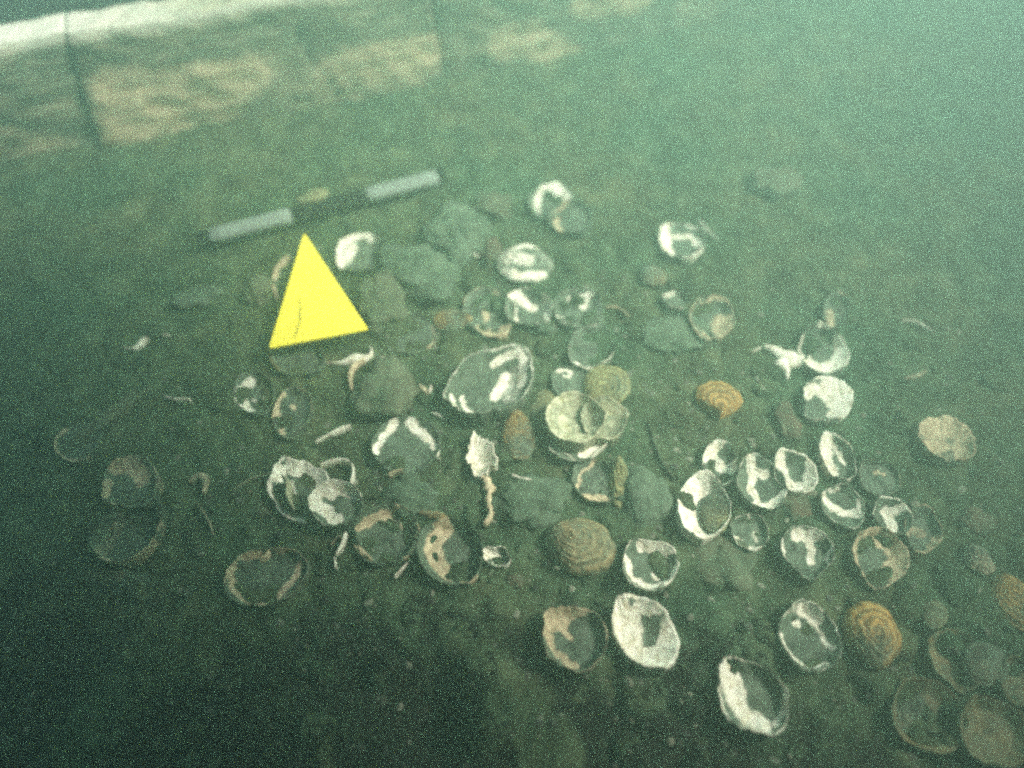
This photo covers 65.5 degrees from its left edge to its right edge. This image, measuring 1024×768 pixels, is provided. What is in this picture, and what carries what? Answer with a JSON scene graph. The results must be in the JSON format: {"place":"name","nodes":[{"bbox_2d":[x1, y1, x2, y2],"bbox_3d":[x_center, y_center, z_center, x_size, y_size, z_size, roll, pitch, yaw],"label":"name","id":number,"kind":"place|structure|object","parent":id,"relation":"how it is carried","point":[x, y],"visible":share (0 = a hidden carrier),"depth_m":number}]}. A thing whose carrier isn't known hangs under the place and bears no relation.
{"place":"outdoors","nodes":[
{"label":"outdoors","id":0,"kind":"place"},
{"bbox_2d":[0,0,1023,767],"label":"seabed","id":1,"kind":"structure","parent":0,"point":[822,68],"depth_m":0.88},
{"bbox_2d":[0,13,96,164],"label":"timber plank","id":2,"kind":"object","parent":1,"relation":"on","point":[43,110],"visible":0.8,"depth_m":1.00},
{"bbox_2d":[53,417,103,465],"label":"oyster shell","id":3,"kind":"object","parent":1,"relation":"on","point":[89,446],"visible":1,"depth_m":0.80},
{"bbox_2d":[0,0,161,24],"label":"timber beam","id":4,"kind":"structure","parent":1,"relation":"on","point":[11,11],"depth_m":1.03},
{"bbox_2d":[59,386,151,453],"bbox_3d":[-0.418,0.037,0.824,0.020,0.018,0.111,31,61,20],"label":"twig","id":5,"kind":"object","parent":1,"relation":"on","point":[122,408],"visible":1,"depth_m":0.82},
{"bbox_2d":[77,568,150,598],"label":"oyster shell","id":6,"kind":"object","parent":1,"relation":"on","point":[112,581],"visible":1,"depth_m":0.73},
{"bbox_2d":[88,499,167,568],"bbox_3d":[-0.359,0.140,0.747,0.063,0.027,0.066,0,54,-1],"label":"oyster shell","id":7,"kind":"object","parent":1,"relation":"on","point":[125,545],"visible":1,"depth_m":0.75},
{"bbox_2d":[102,455,163,512],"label":"oyster shell","id":8,"kind":"object","parent":1,"relation":"on","point":[130,477],"visible":1,"depth_m":0.78},
{"bbox_2d":[122,336,149,351],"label":"shell fragment","id":9,"kind":"object","parent":1,"relation":"on","point":[143,342],"visible":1,"depth_m":0.89},
{"bbox_2d":[162,394,192,404],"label":"shell fragment","id":10,"kind":"object","parent":1,"relation":"on","point":[183,401],"visible":1,"depth_m":0.83},
{"bbox_2d":[167,284,225,309],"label":"stone","id":11,"kind":"object","parent":1,"relation":"on","point":[201,296],"visible":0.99,"depth_m":0.92},
{"bbox_2d":[188,472,209,495],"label":"shell fragment","id":12,"kind":"object","parent":1,"relation":"on","point":[203,478],"visible":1,"depth_m":0.78},
{"bbox_2d":[231,472,272,492],"bbox_3d":[-0.253,0.095,0.776,0.042,0.010,0.005,-25,59,-17],"label":"shell fragment","id":13,"kind":"object","parent":1,"relation":"on","point":[261,477],"visible":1,"depth_m":0.78},
{"bbox_2d":[65,0,442,148],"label":"timber plank","id":14,"kind":"object","parent":1,"relation":"on","point":[148,70],"visible":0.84,"depth_m":1.05},
{"bbox_2d":[233,371,275,417],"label":"oyster shell","id":15,"kind":"object","parent":1,"relation":"on","point":[248,379],"visible":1,"depth_m":0.84},
{"bbox_2d":[243,272,275,307],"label":"stone","id":16,"kind":"object","parent":1,"relation":"on","point":[257,291],"visible":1,"depth_m":0.92},
{"bbox_2d":[223,547,310,609],"bbox_3d":[-0.220,0.176,0.719,0.074,0.022,0.057,0,55,-1],"label":"oyster shell","id":17,"kind":"object","parent":1,"relation":"on","point":[287,570],"visible":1,"depth_m":0.72},
{"bbox_2d":[272,250,298,306],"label":"oyster shell","id":18,"kind":"object","parent":1,"relation":"on","point":[289,258],"visible":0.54,"depth_m":0.95},
{"bbox_2d":[281,474,297,516],"bbox_3d":[-0.214,0.106,0.765,0.008,0.023,0.038,-14,56,-10],"label":"shell fragment","id":19,"kind":"object","parent":1,"relation":"on","point":[289,492],"visible":1,"depth_m":0.76},
{"bbox_2d":[272,386,313,441],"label":"oyster shell","id":20,"kind":"object","parent":1,"relation":"on","point":[300,413],"visible":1,"depth_m":0.83},
{"bbox_2d":[266,341,325,379],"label":"oyster shell","id":21,"kind":"object","parent":1,"relation":"on","point":[309,358],"visible":0.85,"depth_m":0.87},
{"bbox_2d":[266,455,328,529],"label":"oyster shell","id":22,"kind":"object","parent":1,"relation":"on","point":[291,470],"visible":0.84,"depth_m":0.78},
{"bbox_2d":[294,189,329,204],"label":"stone","id":23,"kind":"object","parent":1,"relation":"on","point":[312,195],"visible":0.58,"depth_m":1.02},
{"bbox_2d":[269,234,366,348],"bbox_3d":[-0.244,-0.097,0.892,0.100,0.005,0.172,-27,59,-18],"label":"triangular marker","id":24,"kind":"object","parent":1,"relation":"on","point":[328,310],"visible":1,"depth_m":0.88},
{"bbox_2d":[195,168,446,247],"bbox_3d":[-0.233,-0.221,0.992,0.316,0.012,0.022,-18,57,-12],"label":"scale rod","id":25,"kind":"object","parent":1,"relation":"on","point":[296,214],"visible":1,"depth_m":0.98},
{"bbox_2d":[315,424,351,446],"bbox_3d":[-0.183,0.052,0.814,0.039,0.013,0.006,-25,59,-17],"label":"shell fragment","id":26,"kind":"object","parent":1,"relation":"on","point":[341,430],"visible":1,"depth_m":0.81},
{"bbox_2d":[307,479,364,536],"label":"oyster shell","id":27,"kind":"object","parent":1,"relation":"on","point":[336,507],"visible":1,"depth_m":0.75},
{"bbox_2d":[320,458,355,484],"bbox_3d":[-0.169,0.085,0.792,0.039,0.016,0.020,28,59,18],"label":"shell fragment","id":28,"kind":"object","parent":1,"relation":"on","point":[330,463],"visible":0.93,"depth_m":0.79},
{"bbox_2d":[335,531,348,556],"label":"shell fragment","id":29,"kind":"object","parent":1,"relation":"on","point":[342,545],"visible":1,"depth_m":0.73},
{"bbox_2d":[326,345,372,366],"bbox_3d":[-0.176,-0.024,0.872,0.053,0.013,0.016,-22,58,-15],"label":"shell fragment","id":30,"kind":"object","parent":1,"relation":"on","point":[349,360],"visible":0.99,"depth_m":0.87},
{"bbox_2d":[347,358,366,392],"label":"shell fragment","id":31,"kind":"object","parent":1,"relation":"on","point":[354,367],"visible":1,"depth_m":0.86},
{"bbox_2d":[335,233,384,276],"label":"oyster shell","id":32,"kind":"object","parent":1,"relation":"on","point":[355,256],"visible":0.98,"depth_m":0.96},
{"bbox_2d":[352,267,408,337],"bbox_3d":[-0.151,-0.091,0.918,0.063,0.042,0.092,-9,55,-6],"label":"stone","id":33,"kind":"object","parent":1,"relation":"on","point":[378,298],"visible":0.91,"depth_m":0.90},
{"bbox_2d":[348,354,420,419],"bbox_3d":[-0.134,0.007,0.851,0.077,0.042,0.083,0,55,0],"label":"stone","id":34,"kind":"object","parent":1,"relation":"on","point":[386,388],"visible":0.94,"depth_m":0.83},
{"bbox_2d":[354,501,420,568],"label":"oyster shell","id":35,"kind":"object","parent":1,"relation":"on","point":[391,543],"visible":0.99,"depth_m":0.75},
{"bbox_2d":[371,416,440,478],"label":"oyster shell","id":36,"kind":"object","parent":1,"relation":"on","point":[412,443],"visible":1,"depth_m":0.81},
{"bbox_2d":[380,471,438,518],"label":"stone","id":37,"kind":"object","parent":1,"relation":"on","point":[414,494],"visible":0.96,"depth_m":0.77},
{"bbox_2d":[386,313,439,355],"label":"oyster shell","id":38,"kind":"object","parent":1,"relation":"on","point":[428,331],"visible":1,"depth_m":0.90},
{"bbox_2d":[371,243,461,305],"bbox_3d":[-0.113,-0.125,0.947,0.110,0.050,0.096,0,55,0],"label":"stone","id":39,"kind":"object","parent":1,"relation":"on","point":[425,274],"visible":0.92,"depth_m":0.93},
{"bbox_2d":[418,510,447,519],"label":"shell fragment","id":40,"kind":"object","parent":1,"relation":"on","point":[431,515],"visible":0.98,"depth_m":0.76},
{"bbox_2d":[416,516,483,588],"bbox_3d":[-0.057,0.156,0.736,0.063,0.026,0.067,0,56,0],"label":"oyster shell","id":41,"kind":"object","parent":1,"relation":"on","point":[457,541],"visible":1,"depth_m":0.74},
{"bbox_2d":[434,309,472,331],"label":"oyster shell","id":42,"kind":"object","parent":1,"relation":"on","point":[450,319],"visible":1,"depth_m":0.90},
{"bbox_2d":[422,201,492,268],"bbox_3d":[-0.068,-0.181,0.980,0.090,0.048,0.104,0,55,0],"label":"stone","id":43,"kind":"object","parent":1,"relation":"on","point":[458,233],"visible":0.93,"depth_m":0.96},
{"bbox_2d":[465,431,498,482],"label":"oyster shell","id":44,"kind":"object","parent":1,"relation":"on","point":[481,458],"visible":1,"depth_m":0.80},
{"bbox_2d":[442,344,534,426],"bbox_3d":[-0.024,0.001,0.841,0.097,0.033,0.091,0,53,0],"label":"oyster shell","id":45,"kind":"object","parent":1,"relation":"on","point":[484,387],"visible":1,"depth_m":0.84},
{"bbox_2d":[481,475,495,528],"bbox_3d":[-0.024,0.114,0.774,0.016,0.016,0.054,0,55,0],"label":"shell fragment","id":46,"kind":"object","parent":1,"relation":"on","point":[488,488],"visible":1,"depth_m":0.77},
{"bbox_2d":[462,286,515,340],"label":"oyster shell","id":47,"kind":"object","parent":1,"relation":"on","point":[502,327],"visible":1,"depth_m":0.91},
{"bbox_2d":[479,236,502,270],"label":"stone","id":48,"kind":"object","parent":1,"relation":"on","point":[491,252],"visible":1,"depth_m":0.95},
{"bbox_2d":[470,191,512,220],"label":"stone","id":49,"kind":"object","parent":1,"relation":"on","point":[494,205],"visible":0.92,"depth_m":0.99},
{"bbox_2d":[481,546,510,568],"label":"oyster shell","id":50,"kind":"object","parent":1,"relation":"on","point":[490,552],"visible":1,"depth_m":0.74},
{"bbox_2d":[0,49,1023,767],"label":"grit","id":51,"kind":"object","parent":1,"relation":"on","point":[210,711],"visible":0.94,"depth_m":0.71},
{"bbox_2d":[0,185,1023,767],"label":"rubble","id":52,"kind":"object","parent":1,"relation":"on","point":[494,727],"visible":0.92,"depth_m":0.73},
{"bbox_2d":[506,573,524,588],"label":"stone","id":53,"kind":"object","parent":1,"relation":"on","point":[515,580],"visible":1,"depth_m":0.72},
{"bbox_2d":[501,409,535,462],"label":"oyster shell","id":54,"kind":"object","parent":1,"relation":"on","point":[518,436],"visible":1,"depth_m":0.81},
{"bbox_2d":[496,244,553,285],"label":"oyster shell","id":55,"kind":"object","parent":1,"relation":"on","point":[523,264],"visible":1,"depth_m":0.94},
{"bbox_2d":[483,472,574,530],"bbox_3d":[0.019,0.116,0.777,0.089,0.031,0.059,10,56,7],"label":"stone","id":56,"kind":"object","parent":1,"relation":"on","point":[535,503],"visible":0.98,"depth_m":0.77},
{"bbox_2d":[505,288,552,331],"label":"oyster shell","id":57,"kind":"object","parent":1,"relation":"on","point":[533,308],"visible":1,"depth_m":0.91},
{"bbox_2d":[531,390,555,429],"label":"oyster shell","id":58,"kind":"object","parent":1,"relation":"on","point":[545,398],"visible":0.45,"depth_m":0.83},
{"bbox_2d":[532,319,556,335],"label":"stone","id":59,"kind":"object","parent":1,"relation":"on","point":[548,328],"visible":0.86,"depth_m":0.89},
{"bbox_2d":[528,182,572,221],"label":"oyster shell","id":60,"kind":"object","parent":1,"relation":"on","point":[542,206],"visible":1,"depth_m":1.01},
{"bbox_2d":[547,200,592,239],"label":"oyster shell","id":61,"kind":"object","parent":1,"relation":"on","point":[575,222],"visible":1,"depth_m":0.99},
{"bbox_2d":[551,365,589,396],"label":"oyster shell","id":62,"kind":"object","parent":1,"relation":"on","point":[573,376],"visible":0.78,"depth_m":0.86},
{"bbox_2d":[542,605,607,676],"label":"oyster shell","id":63,"kind":"object","parent":1,"relation":"on","point":[574,640],"visible":1,"depth_m":0.69},
{"bbox_2d":[552,289,601,330],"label":"oyster shell","id":64,"kind":"object","parent":1,"relation":"on","point":[576,313],"visible":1,"depth_m":0.92},
{"bbox_2d":[547,436,607,464],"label":"oyster shell","id":65,"kind":"object","parent":1,"relation":"on","point":[557,454],"visible":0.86,"depth_m":0.80},
{"bbox_2d":[544,391,606,452],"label":"oyster shell","id":66,"kind":"object","parent":65,"relation":"on","point":[563,428],"visible":1,"depth_m":0.81},
{"bbox_2d":[544,517,617,577],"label":"oyster shell","id":67,"kind":"object","parent":1,"relation":"on","point":[581,547],"visible":1,"depth_m":0.73},
{"bbox_2d":[567,324,614,370],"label":"oyster shell","id":68,"kind":"object","parent":1,"relation":"on","point":[580,353],"visible":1,"depth_m":0.88},
{"bbox_2d":[570,459,615,506],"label":"oyster shell","id":69,"kind":"object","parent":1,"relation":"on","point":[591,475],"visible":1,"depth_m":0.79},
{"bbox_2d":[580,395,628,447],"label":"oyster shell","id":70,"kind":"object","parent":1,"relation":"on","point":[612,431],"visible":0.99,"depth_m":0.81},
{"bbox_2d":[583,365,630,403],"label":"oyster shell","id":71,"kind":"object","parent":1,"relation":"on","point":[613,383],"visible":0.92,"depth_m":0.85},
{"bbox_2d":[608,455,627,510],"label":"oyster shell","id":72,"kind":"object","parent":1,"relation":"on","point":[617,477],"visible":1,"depth_m":0.78},
{"bbox_2d":[430,0,825,74],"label":"timber plank","id":73,"kind":"object","parent":1,"relation":"on","point":[481,35],"visible":0.57,"depth_m":1.17},
{"bbox_2d":[611,593,679,673],"bbox_3d":[0.115,0.216,0.691,0.057,0.027,0.066,-2,56,3],"label":"oyster shell","id":74,"kind":"object","parent":1,"relation":"on","point":[645,638],"visible":1,"depth_m":0.69},
{"bbox_2d":[616,464,675,526],"bbox_3d":[0.130,0.112,0.775,0.060,0.030,0.073,0,55,0],"label":"stone","id":75,"kind":"object","parent":1,"relation":"on","point":[646,498],"visible":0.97,"depth_m":0.76},
{"bbox_2d":[622,537,678,595],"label":"oyster shell","id":76,"kind":"object","parent":1,"relation":"on","point":[638,576],"visible":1,"depth_m":0.73},
{"bbox_2d":[639,264,666,289],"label":"oyster shell","id":77,"kind":"object","parent":1,"relation":"on","point":[652,277],"visible":1,"depth_m":0.94},
{"bbox_2d":[647,419,674,480],"bbox_3d":[0.148,0.068,0.807,0.006,0.009,0.073,-13,56,-9],"label":"shell fragment","id":78,"kind":"object","parent":1,"relation":"on","point":[661,461],"visible":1,"depth_m":0.80},
{"bbox_2d":[660,291,690,312],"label":"oyster shell","id":79,"kind":"object","parent":1,"relation":"on","point":[669,301],"visible":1,"depth_m":0.92},
{"bbox_2d":[639,314,720,354],"bbox_3d":[0.189,-0.056,0.899,0.091,0.016,0.062,0,55,0],"label":"stone","id":80,"kind":"object","parent":1,"relation":"on","point":[669,334],"visible":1,"depth_m":0.89},
{"bbox_2d":[658,223,705,265],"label":"oyster shell","id":81,"kind":"object","parent":1,"relation":"on","point":[682,244],"visible":1,"depth_m":0.97},
{"bbox_2d":[675,469,731,546],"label":"oyster shell","id":82,"kind":"object","parent":1,"relation":"on","point":[699,486],"visible":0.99,"depth_m":0.76},
{"bbox_2d":[688,295,733,344],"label":"oyster shell","id":83,"kind":"object","parent":1,"relation":"on","point":[719,319],"visible":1,"depth_m":0.90},
{"bbox_2d":[700,492,729,535],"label":"stone","id":84,"kind":"object","parent":1,"relation":"on","point":[714,511],"visible":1,"depth_m":0.76},
{"bbox_2d":[694,381,742,420],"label":"oyster shell","id":85,"kind":"object","parent":1,"relation":"on","point":[719,400],"visible":1,"depth_m":0.83},
{"bbox_2d":[701,439,737,488],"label":"oyster shell","id":86,"kind":"object","parent":1,"relation":"on","point":[721,453],"visible":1,"depth_m":0.80},
{"bbox_2d":[695,535,757,592],"bbox_3d":[0.197,0.170,0.740,0.061,0.023,0.060,0,55,0],"label":"stone","id":87,"kind":"object","parent":1,"relation":"on","point":[728,561],"visible":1,"depth_m":0.73},
{"bbox_2d":[728,514,768,552],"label":"oyster shell","id":88,"kind":"object","parent":1,"relation":"on","point":[742,531],"visible":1,"depth_m":0.75},
{"bbox_2d":[715,655,788,738],"bbox_3d":[0.199,0.260,0.660,0.058,0.025,0.064,-1,56,2],"label":"oyster shell","id":89,"kind":"object","parent":1,"relation":"on","point":[752,699],"visible":1,"depth_m":0.66},
{"bbox_2d":[735,452,786,513],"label":"oyster shell","id":90,"kind":"object","parent":1,"relation":"on","point":[758,489],"visible":1,"depth_m":0.77},
{"bbox_2d":[745,167,803,199],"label":"stone","id":91,"kind":"object","parent":1,"relation":"on","point":[774,184],"visible":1,"depth_m":1.01},
{"bbox_2d":[773,358,789,379],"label":"shell fragment","id":92,"kind":"object","parent":1,"relation":"on","point":[782,363],"visible":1,"depth_m":0.86},
{"bbox_2d":[762,344,803,368],"bbox_3d":[0.298,-0.029,0.880,0.044,0.018,0.025,13,56,9],"label":"shell fragment","id":93,"kind":"object","parent":1,"relation":"on","point":[794,359],"visible":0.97,"depth_m":0.87},
{"bbox_2d":[771,401,801,441],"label":"stone","id":94,"kind":"object","parent":1,"relation":"on","point":[788,426],"visible":1,"depth_m":0.82},
{"bbox_2d":[772,448,817,495],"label":"oyster shell","id":95,"kind":"object","parent":1,"relation":"on","point":[799,470],"visible":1,"depth_m":0.78},
{"bbox_2d":[784,486,812,520],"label":"stone","id":96,"kind":"object","parent":1,"relation":"on","point":[797,506],"visible":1,"depth_m":0.76},
{"bbox_2d":[777,525,834,583],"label":"oyster shell","id":97,"kind":"object","parent":1,"relation":"on","point":[815,560],"visible":1,"depth_m":0.73},
{"bbox_2d":[776,598,841,674],"bbox_3d":[0.256,0.222,0.691,0.056,0.023,0.057,39,63,24],"label":"oyster shell","id":98,"kind":"object","parent":1,"relation":"on","point":[798,646],"visible":1,"depth_m":0.69},
{"bbox_2d":[796,321,849,378],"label":"oyster shell","id":99,"kind":"object","parent":1,"relation":"on","point":[823,362],"visible":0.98,"depth_m":0.88},
{"bbox_2d":[800,376,853,426],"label":"oyster shell","id":100,"kind":"object","parent":1,"relation":"on","point":[826,401],"visible":1,"depth_m":0.84},
{"bbox_2d":[821,290,849,330],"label":"oyster shell","id":101,"kind":"object","parent":1,"relation":"on","point":[836,319],"visible":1,"depth_m":0.91},
{"bbox_2d":[816,431,856,483],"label":"oyster shell","id":102,"kind":"object","parent":1,"relation":"on","point":[836,450],"visible":1,"depth_m":0.80},
{"bbox_2d":[817,483,865,532],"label":"oyster shell","id":103,"kind":"object","parent":1,"relation":"on","point":[841,507],"visible":1,"depth_m":0.76},
{"bbox_2d":[841,601,901,671],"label":"oyster shell","id":104,"kind":"object","parent":1,"relation":"on","point":[871,637],"visible":1,"depth_m":0.68},
{"bbox_2d":[856,459,900,499],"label":"oyster shell","id":105,"kind":"object","parent":1,"relation":"on","point":[875,479],"visible":1,"depth_m":0.78},
{"bbox_2d":[849,526,909,591],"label":"oyster shell","id":106,"kind":"object","parent":1,"relation":"on","point":[895,557],"visible":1,"depth_m":0.74},
{"bbox_2d":[868,495,913,536],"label":"oyster shell","id":107,"kind":"object","parent":1,"relation":"on","point":[891,513],"visible":1,"depth_m":0.76},
{"bbox_2d":[886,693,924,738],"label":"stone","id":108,"kind":"object","parent":1,"relation":"on","point":[909,711],"visible":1,"depth_m":0.66},
{"bbox_2d":[901,369,927,382],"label":"shell fragment","id":109,"kind":"object","parent":1,"relation":"on","point":[913,377],"visible":1,"depth_m":0.86},
{"bbox_2d":[900,319,933,332],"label":"shell fragment","id":110,"kind":"object","parent":1,"relation":"on","point":[913,323],"visible":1,"depth_m":0.90},
{"bbox_2d":[901,504,942,558],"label":"oyster shell","id":111,"kind":"object","parent":1,"relation":"on","point":[922,536],"visible":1,"depth_m":0.75},
{"bbox_2d":[886,677,969,756],"bbox_3d":[0.344,0.276,0.661,0.064,0.025,0.061,0,56,1],"label":"oyster shell","id":112,"kind":"object","parent":1,"relation":"on","point":[935,693],"visible":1,"depth_m":0.66},
{"bbox_2d":[922,600,947,631],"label":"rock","id":113,"kind":"object","parent":1,"relation":"on","point":[935,615],"visible":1,"depth_m":0.70},
{"bbox_2d":[914,415,975,467],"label":"oyster shell","id":114,"kind":"object","parent":1,"relation":"on","point":[943,441],"visible":1,"depth_m":0.81},
{"bbox_2d":[921,628,981,695],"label":"oyster shell","id":115,"kind":"object","parent":1,"relation":"on","point":[940,668],"visible":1,"depth_m":0.69},
{"bbox_2d":[960,544,995,576],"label":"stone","id":116,"kind":"object","parent":1,"relation":"on","point":[975,559],"visible":1,"depth_m":0.73},
{"bbox_2d":[959,506,996,536],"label":"stone","id":117,"kind":"object","parent":1,"relation":"on","point":[976,520],"visible":0.97,"depth_m":0.76},
{"bbox_2d":[959,642,1008,688],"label":"rock","id":118,"kind":"object","parent":1,"relation":"on","point":[980,662],"visible":1,"depth_m":0.68},
{"bbox_2d":[952,694,1023,767],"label":"oyster shell","id":119,"kind":"object","parent":1,"relation":"on","point":[1000,744],"visible":1,"depth_m":0.65},
{"bbox_2d":[989,573,1023,632],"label":"oyster shell","id":120,"kind":"object","parent":1,"relation":"on","point":[1006,592],"visible":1,"depth_m":0.72},
{"bbox_2d":[992,655,1023,710],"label":"oyster shell","id":121,"kind":"object","parent":1,"relation":"on","point":[1008,688],"visible":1,"depth_m":0.68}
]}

